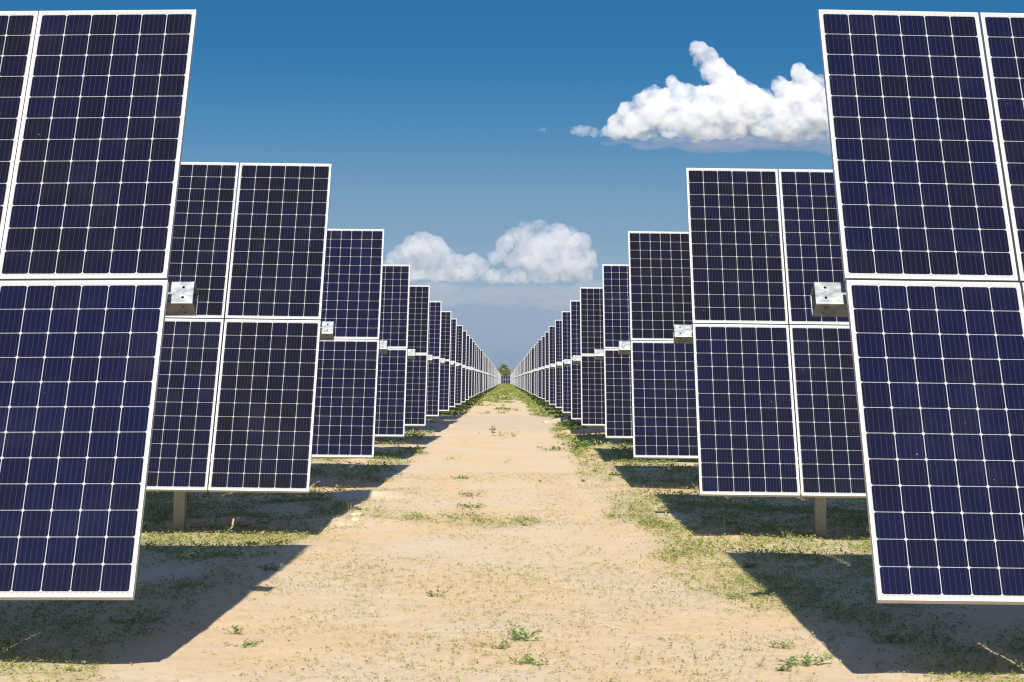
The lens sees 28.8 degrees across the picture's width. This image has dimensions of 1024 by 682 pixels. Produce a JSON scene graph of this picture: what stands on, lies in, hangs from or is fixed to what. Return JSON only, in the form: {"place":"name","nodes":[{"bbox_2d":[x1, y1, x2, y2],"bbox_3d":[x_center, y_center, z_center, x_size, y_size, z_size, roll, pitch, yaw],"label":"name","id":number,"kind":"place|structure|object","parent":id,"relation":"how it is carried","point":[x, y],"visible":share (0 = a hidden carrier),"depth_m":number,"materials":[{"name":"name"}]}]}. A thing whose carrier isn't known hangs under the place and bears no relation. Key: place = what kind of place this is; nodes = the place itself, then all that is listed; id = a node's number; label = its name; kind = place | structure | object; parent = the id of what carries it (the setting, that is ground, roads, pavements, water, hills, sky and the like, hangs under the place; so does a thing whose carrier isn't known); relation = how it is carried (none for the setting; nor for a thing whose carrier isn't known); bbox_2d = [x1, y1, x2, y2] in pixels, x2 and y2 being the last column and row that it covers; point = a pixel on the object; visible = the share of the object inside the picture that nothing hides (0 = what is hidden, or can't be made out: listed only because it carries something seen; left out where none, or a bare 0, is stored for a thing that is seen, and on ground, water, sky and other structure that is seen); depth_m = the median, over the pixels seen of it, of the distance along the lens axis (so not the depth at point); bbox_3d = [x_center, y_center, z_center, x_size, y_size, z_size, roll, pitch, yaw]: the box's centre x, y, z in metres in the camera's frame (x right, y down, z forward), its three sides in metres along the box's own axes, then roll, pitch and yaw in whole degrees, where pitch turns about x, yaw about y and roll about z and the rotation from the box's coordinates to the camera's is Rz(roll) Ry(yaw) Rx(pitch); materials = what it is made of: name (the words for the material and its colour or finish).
{"place":"outdoors","nodes":[
{"label":"outdoors","id":0,"kind":"place"},
{"bbox_2d":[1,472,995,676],"bbox_3d":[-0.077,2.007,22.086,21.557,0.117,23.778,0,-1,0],"label":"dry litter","id":1,"kind":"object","parent":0,"point":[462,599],"visible":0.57,"depth_m":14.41,"materials":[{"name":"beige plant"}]},
{"bbox_2d":[0,380,1023,681],"bbox_3d":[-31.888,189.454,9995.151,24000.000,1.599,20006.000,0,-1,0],"label":"ground","id":2,"kind":"structure","parent":0,"point":[474,444],"depth_m":14.71,"materials":[{"name":"beige sand"}]},
{"bbox_2d":[0,10,198,599],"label":"solar tracker","id":3,"kind":"object","parent":2,"relation":"on","point":[93,107],"visible":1,"depth_m":11.56,"materials":[{"name":"blue"}]},
{"bbox_2d":[106,617,158,622],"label":"weed","id":4,"kind":"object","parent":2,"relation":"on","point":[132,621],"visible":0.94,"depth_m":13.23,"materials":[{"name":"green plant"}]},
{"bbox_2d":[191,522,206,527],"bbox_3d":[-3.331,1.969,21.157,0.182,0.085,0.130,0,-1,0],"label":"sand clod","id":5,"kind":"object","parent":2,"relation":"on","point":[197,524],"visible":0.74,"depth_m":21.12,"materials":[{"name":"beige soil"}]},
{"bbox_2d":[222,625,242,634],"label":"weed","id":6,"kind":"object","parent":2,"relation":"on","point":[235,630],"visible":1,"depth_m":12.61,"materials":[{"name":"green plant"}]},
{"bbox_2d":[229,518,248,525],"bbox_3d":[-2.929,1.952,21.351,0.218,0.098,0.163,0,-1,0],"label":"sand clod","id":7,"kind":"object","parent":2,"relation":"on","point":[234,521],"visible":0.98,"depth_m":21.30,"materials":[{"name":"beige soil"}]},
{"bbox_2d":[146,162,334,530],"bbox_3d":[-4.989,0.172,20.676,6.236,4.308,1.932,1,-1,0],"label":"solar tracker","id":8,"kind":"object","parent":2,"relation":"on","point":[238,370],"visible":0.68,"depth_m":20.59,"materials":[{"name":"blue"}]},
{"bbox_2d":[222,638,262,646],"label":"weed","id":9,"kind":"object","parent":2,"relation":"on","point":[253,643],"visible":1,"depth_m":12.08,"materials":[{"name":"green plant"}]},
{"bbox_2d":[258,563,284,570],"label":"weed","id":10,"kind":"object","parent":2,"relation":"on","point":[268,568],"visible":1,"depth_m":16.58,"materials":[{"name":"green plant"}]},
{"bbox_2d":[276,526,290,529],"bbox_3d":[-2.406,1.981,20.960,0.166,0.065,0.110,0,-1,0],"label":"sand clod","id":11,"kind":"object","parent":2,"relation":"on","point":[283,527],"visible":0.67,"depth_m":20.92,"materials":[{"name":"beige soil"}]},
{"bbox_2d":[211,229,387,457],"bbox_3d":[-4.487,0.389,29.616,5.230,4.298,1.975,1,-1,0],"label":"solar tracker","id":12,"kind":"object","parent":2,"relation":"on","point":[345,404],"visible":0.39,"depth_m":29.54,"materials":[{"name":"blue"}]},
{"bbox_2d":[351,512,362,515],"bbox_3d":[-1.808,2.020,23.165,0.146,0.069,0.111,0,-1,0],"label":"sand clod","id":13,"kind":"object","parent":2,"relation":"on","point":[356,513],"visible":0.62,"depth_m":23.13,"materials":[{"name":"beige sand"}]},
{"bbox_2d":[375,265,414,436],"bbox_3d":[-4.546,0.568,39.507,5.230,4.299,1.970,0,-1,0],"label":"solar tracker","id":14,"kind":"object","parent":2,"relation":"on","point":[391,394],"visible":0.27,"depth_m":39.45,"materials":[{"name":"blue"}]},
{"bbox_2d":[405,285,432,425],"bbox_3d":[-4.059,0.739,48.446,4.224,4.298,1.973,0,-1,0],"label":"solar tracker","id":15,"kind":"object","parent":2,"relation":"on","point":[416,373],"visible":0.37,"depth_m":48.42,"materials":[{"name":"blue"}]},
{"bbox_2d":[426,301,444,416],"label":"solar tracker","id":16,"kind":"object","parent":2,"relation":"on","point":[433,372],"visible":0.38,"depth_m":59.20,"materials":[{"name":"blue"}]},
{"bbox_2d":[426,590,447,596],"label":"weed","id":17,"kind":"object","parent":2,"relation":"on","point":[430,591],"visible":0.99,"depth_m":14.82,"materials":[{"name":"green plant"}]},
{"bbox_2d":[429,418,444,423],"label":"sand clod","id":18,"kind":"object","parent":2,"relation":"on","point":[438,420],"visible":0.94,"depth_m":65.83,"materials":[{"name":"beige soil"}]},
{"bbox_2d":[439,311,453,410],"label":"solar tracker","id":19,"kind":"object","parent":2,"relation":"on","point":[444,381],"visible":0.11,"depth_m":68.27,"materials":[{"name":"blue"}]},
{"bbox_2d":[449,319,458,406],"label":"solar tracker","id":20,"kind":"object","parent":2,"relation":"on","point":[454,367],"visible":0.1,"depth_m":76.96,"materials":[{"name":"blue"}]},
{"bbox_2d":[455,325,464,404],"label":"solar tracker","id":21,"kind":"object","parent":2,"relation":"on","point":[459,344],"visible":0.16,"depth_m":86.11,"materials":[{"name":"blue"}]},
{"bbox_2d":[461,331,468,401],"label":"solar tracker","id":22,"kind":"object","parent":2,"relation":"on","point":[463,394],"visible":0.14,"depth_m":95.55,"materials":[{"name":"blue"}]},
{"bbox_2d":[465,335,471,399],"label":"solar tracker","id":23,"kind":"object","parent":2,"relation":"on","point":[467,364],"visible":0.13,"depth_m":105.14,"materials":[{"name":"white"}]},
{"bbox_2d":[458,491,484,496],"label":"weed","id":24,"kind":"object","parent":2,"relation":"on","point":[467,493],"visible":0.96,"depth_m":27.15,"materials":[{"name":"green plant"}]},
{"bbox_2d":[469,338,474,397],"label":"solar tracker","id":25,"kind":"object","parent":2,"relation":"on","point":[470,365],"visible":0.12,"depth_m":114.55,"materials":[{"name":"blue"}]},
{"bbox_2d":[457,503,486,507],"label":"weed","id":26,"kind":"object","parent":2,"relation":"on","point":[468,506],"visible":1,"depth_m":24.84,"materials":[{"name":"green plant"}]},
{"bbox_2d":[472,341,476,396],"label":"solar tracker","id":27,"kind":"object","parent":2,"relation":"on","point":[473,366],"visible":0.11,"depth_m":123.98,"materials":[{"name":"blue"}]},
{"bbox_2d":[474,344,478,394],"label":"solar tracker","id":28,"kind":"object","parent":2,"relation":"on","point":[475,368],"visible":0.12,"depth_m":133.54,"materials":[{"name":"blue"}]},
{"bbox_2d":[476,346,479,393],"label":"solar tracker","id":29,"kind":"object","parent":2,"relation":"on","point":[477,369],"visible":0.16,"depth_m":142.81,"materials":[{"name":"blue"}]},
{"bbox_2d":[478,348,481,392],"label":"solar tracker","id":30,"kind":"object","parent":2,"relation":"on","point":[479,374],"visible":0.12,"depth_m":152.09,"materials":[{"name":"white"}]},
{"bbox_2d":[480,350,483,392],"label":"solar tracker","id":31,"kind":"object","parent":2,"relation":"on","point":[481,363],"visible":0.11,"depth_m":161.77,"materials":[{"name":"white"}]},
{"bbox_2d":[482,352,484,391],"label":"solar tracker","id":32,"kind":"object","parent":2,"relation":"on","point":[484,372],"visible":0.11,"depth_m":170.99,"materials":[{"name":"white"}]},
{"bbox_2d":[484,355,486,390],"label":"solar tracker","id":33,"kind":"object","parent":2,"relation":"on","point":[484,370],"visible":0.09,"depth_m":190.04,"materials":[{"name":"white"}]},
{"bbox_2d":[486,357,488,389],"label":"solar tracker","id":34,"kind":"object","parent":2,"relation":"on","point":[486,371],"visible":0.12,"depth_m":208.97,"materials":[{"name":"white"}]},
{"bbox_2d":[480,638,514,648],"bbox_3d":[-0.093,1.814,11.936,0.210,0.063,0.174,0,-1,27],"label":"weed","id":35,"kind":"object","parent":2,"relation":"on","point":[492,645],"visible":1,"depth_m":11.91,"materials":[{"name":"green plant"}]},
{"bbox_2d":[499,364,509,375],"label":"tree","id":36,"kind":"object","parent":2,"relation":"on","point":[504,368],"visible":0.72,"depth_m":949.50,"materials":[{"name":"green plant"}]},
{"bbox_2d":[501,376,509,383],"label":"solar tracker","id":37,"kind":"object","parent":2,"relation":"on","point":[504,378],"visible":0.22,"depth_m":859.87,"materials":[{"name":"blue"}]},
{"bbox_2d":[502,369,510,383],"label":"tree","id":38,"kind":"object","parent":2,"relation":"on","point":[507,372],"visible":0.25,"depth_m":933.98,"materials":[{"name":"green plant"}]},
{"bbox_2d":[0,384,1023,681],"bbox_3d":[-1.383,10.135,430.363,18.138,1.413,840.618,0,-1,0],"label":"ground cover","id":39,"kind":"object","parent":2,"relation":"on","point":[506,392],"visible":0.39,"depth_m":20.70,"materials":[{"name":"green plant"}]},
{"bbox_2d":[0,470,1023,681],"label":"seedlings","id":40,"kind":"object","parent":2,"relation":"on","point":[493,625],"visible":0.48,"depth_m":14.88,"materials":[{"name":"green plant"}]},
{"bbox_2d":[505,624,542,641],"bbox_3d":[0.070,1.800,12.266,0.157,0.111,0.206,1,-1,-41],"label":"weed","id":41,"kind":"object","parent":2,"relation":"on","point":[515,635],"visible":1,"depth_m":12.28,"materials":[{"name":"green plant"}]},
{"bbox_2d":[523,356,525,389],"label":"solar tracker","id":42,"kind":"object","parent":2,"relation":"on","point":[524,372],"visible":0.11,"depth_m":202.52,"materials":[{"name":"white"}]},
{"bbox_2d":[524,355,526,390],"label":"solar tracker","id":43,"kind":"object","parent":2,"relation":"on","point":[526,371],"visible":0.16,"depth_m":193.15,"materials":[{"name":"white"}]},
{"bbox_2d":[525,354,527,391],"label":"solar tracker","id":44,"kind":"object","parent":2,"relation":"on","point":[527,371],"visible":0.09,"depth_m":183.54,"materials":[{"name":"white"}]},
{"bbox_2d":[526,353,528,391],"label":"solar tracker","id":45,"kind":"object","parent":2,"relation":"on","point":[526,372],"visible":0.1,"depth_m":173.97,"materials":[{"name":"white"}]},
{"bbox_2d":[527,351,529,392],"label":"solar tracker","id":46,"kind":"object","parent":2,"relation":"on","point":[529,370],"visible":0.09,"depth_m":164.57,"materials":[{"name":"white"}]},
{"bbox_2d":[528,350,530,392],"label":"solar tracker","id":47,"kind":"object","parent":2,"relation":"on","point":[530,370],"visible":0.09,"depth_m":155.33,"materials":[{"name":"white"}]},
{"bbox_2d":[509,654,552,664],"bbox_3d":[0.108,1.803,11.251,0.270,0.062,0.136,0,-1,9],"label":"weed","id":48,"kind":"object","parent":2,"relation":"on","point":[526,658],"visible":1,"depth_m":11.24,"materials":[{"name":"green plant"}]},
{"bbox_2d":[529,348,533,394],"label":"solar tracker","id":49,"kind":"object","parent":2,"relation":"on","point":[531,373],"visible":0.1,"depth_m":145.76,"materials":[{"name":"blue"}]},
{"bbox_2d":[532,345,535,394],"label":"solar tracker","id":50,"kind":"object","parent":2,"relation":"on","point":[534,368],"visible":0.08,"depth_m":136.58,"materials":[{"name":"white"}]},
{"bbox_2d":[533,343,537,395],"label":"solar tracker","id":51,"kind":"object","parent":2,"relation":"on","point":[537,368],"visible":0.11,"depth_m":127.27,"materials":[{"name":"blue"}]},
{"bbox_2d":[535,340,541,397],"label":"solar tracker","id":52,"kind":"object","parent":2,"relation":"on","point":[536,369],"visible":0.11,"depth_m":117.77,"materials":[{"name":"blue"}]},
{"bbox_2d":[538,336,544,398],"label":"solar tracker","id":53,"kind":"object","parent":2,"relation":"on","point":[543,364],"visible":0.1,"depth_m":108.39,"materials":[{"name":"blue"}]},
{"bbox_2d":[541,332,548,401],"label":"solar tracker","id":54,"kind":"object","parent":2,"relation":"on","point":[543,367],"visible":0.13,"depth_m":98.00,"materials":[{"name":"blue"}]},
{"bbox_2d":[545,326,555,404],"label":"solar tracker","id":55,"kind":"object","parent":2,"relation":"on","point":[552,401],"visible":0.2,"depth_m":86.64,"materials":[{"name":"blue"}]},
{"bbox_2d":[537,445,564,450],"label":"weed","id":56,"kind":"object","parent":2,"relation":"on","point":[554,448],"visible":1,"depth_m":45.16,"materials":[{"name":"green plant"}]},
{"bbox_2d":[550,320,561,407],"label":"solar tracker","id":57,"kind":"object","parent":2,"relation":"on","point":[558,358],"visible":0.13,"depth_m":77.51,"materials":[{"name":"blue"}]},
{"bbox_2d":[557,311,570,412],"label":"solar tracker","id":58,"kind":"object","parent":2,"relation":"on","point":[566,375],"visible":0.09,"depth_m":67.02,"materials":[{"name":"blue"}]},
{"bbox_2d":[553,419,586,428],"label":"weed","id":59,"kind":"object","parent":2,"relation":"on","point":[571,422],"visible":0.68,"depth_m":58.38,"materials":[{"name":"green plant"}]},
{"bbox_2d":[564,300,580,419],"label":"solar tracker","id":60,"kind":"object","parent":2,"relation":"on","point":[575,367],"visible":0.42,"depth_m":57.25,"materials":[{"name":"blue"}]},
{"bbox_2d":[557,437,604,447],"bbox_3d":[1.668,2.370,46.310,0.904,0.267,0.896,2,-1,-44],"label":"weed","id":61,"kind":"object","parent":2,"relation":"on","point":[591,443],"visible":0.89,"depth_m":46.18,"materials":[{"name":"green plant"}]},
{"bbox_2d":[573,287,604,425],"bbox_3d":[3.629,0.798,49.232,4.249,4.299,1.968,1,-1,0],"label":"solar tracker","id":62,"kind":"object","parent":2,"relation":"on","point":[592,368],"visible":0.4,"depth_m":49.18,"materials":[{"name":"blue"}]},
{"bbox_2d":[594,264,672,461],"bbox_3d":[4.245,0.611,39.117,5.247,4.298,1.972,1,-1,0],"label":"solar tracker","id":63,"kind":"object","parent":2,"relation":"on","point":[617,370],"visible":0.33,"depth_m":39.06,"materials":[{"name":"blue"}]},
{"bbox_2d":[618,231,797,458],"bbox_3d":[4.229,0.455,29.956,5.237,4.300,1.966,1,-1,0],"label":"solar tracker","id":64,"kind":"object","parent":2,"relation":"on","point":[663,399],"visible":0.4,"depth_m":29.87,"materials":[{"name":"blue"}]},
{"bbox_2d":[724,591,748,598],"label":"weed","id":65,"kind":"object","parent":2,"relation":"on","point":[732,596],"visible":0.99,"depth_m":14.59,"materials":[{"name":"green plant"}]},
{"bbox_2d":[713,561,768,567],"bbox_3d":[1.967,1.931,17.182,0.506,0.055,0.212,0,-1,0],"label":"weed","id":66,"kind":"object","parent":2,"relation":"on","point":[752,565],"visible":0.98,"depth_m":17.17,"materials":[{"name":"green plant"}]},
{"bbox_2d":[673,168,865,536],"bbox_3d":[4.813,0.284,20.725,6.236,4.304,1.946,1,-1,0],"label":"solar tracker","id":67,"kind":"object","parent":2,"relation":"on","point":[774,370],"visible":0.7,"depth_m":20.62,"materials":[{"name":"blue"}]},
{"bbox_2d":[767,638,794,648],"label":"weed","id":68,"kind":"object","parent":2,"relation":"on","point":[783,645],"visible":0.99,"depth_m":12.11,"materials":[{"name":"yellow"}]},
{"bbox_2d":[774,663,798,670],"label":"weed","id":69,"kind":"object","parent":2,"relation":"on","point":[782,668],"visible":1,"depth_m":11.04,"materials":[{"name":"green plant"}]},
{"bbox_2d":[776,652,833,665],"bbox_3d":[1.682,1.819,11.357,0.355,0.078,0.208,1,-1,-43],"label":"weed","id":70,"kind":"object","parent":2,"relation":"on","point":[807,660],"visible":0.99,"depth_m":11.37,"materials":[{"name":"green plant"}]},
{"bbox_2d":[866,636,914,643],"bbox_3d":[2.356,1.859,12.402,0.281,0.057,0.146,0,-1,34],"label":"weed","id":71,"kind":"object","parent":2,"relation":"on","point":[888,639],"visible":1,"depth_m":12.39,"materials":[{"name":"green plant"}]},
{"bbox_2d":[810,10,1023,604],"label":"solar tracker","id":72,"kind":"object","parent":2,"relation":"on","point":[926,296],"visible":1,"depth_m":11.35,"materials":[{"name":"blue"}]},
{"bbox_2d":[926,613,952,638],"bbox_3d":[2.725,1.816,12.711,0.555,0.176,0.425,0,-1,36],"label":"grass tuft","id":73,"kind":"object","parent":2,"relation":"on","point":[936,630],"visible":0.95,"depth_m":12.69,"materials":[{"name":"green plant"}]},
{"bbox_2d":[0,0,1023,374],"label":"sky","id":74,"kind":"structure","parent":0,"point":[504,153],"materials":[{"name":"blue"}]}
]}

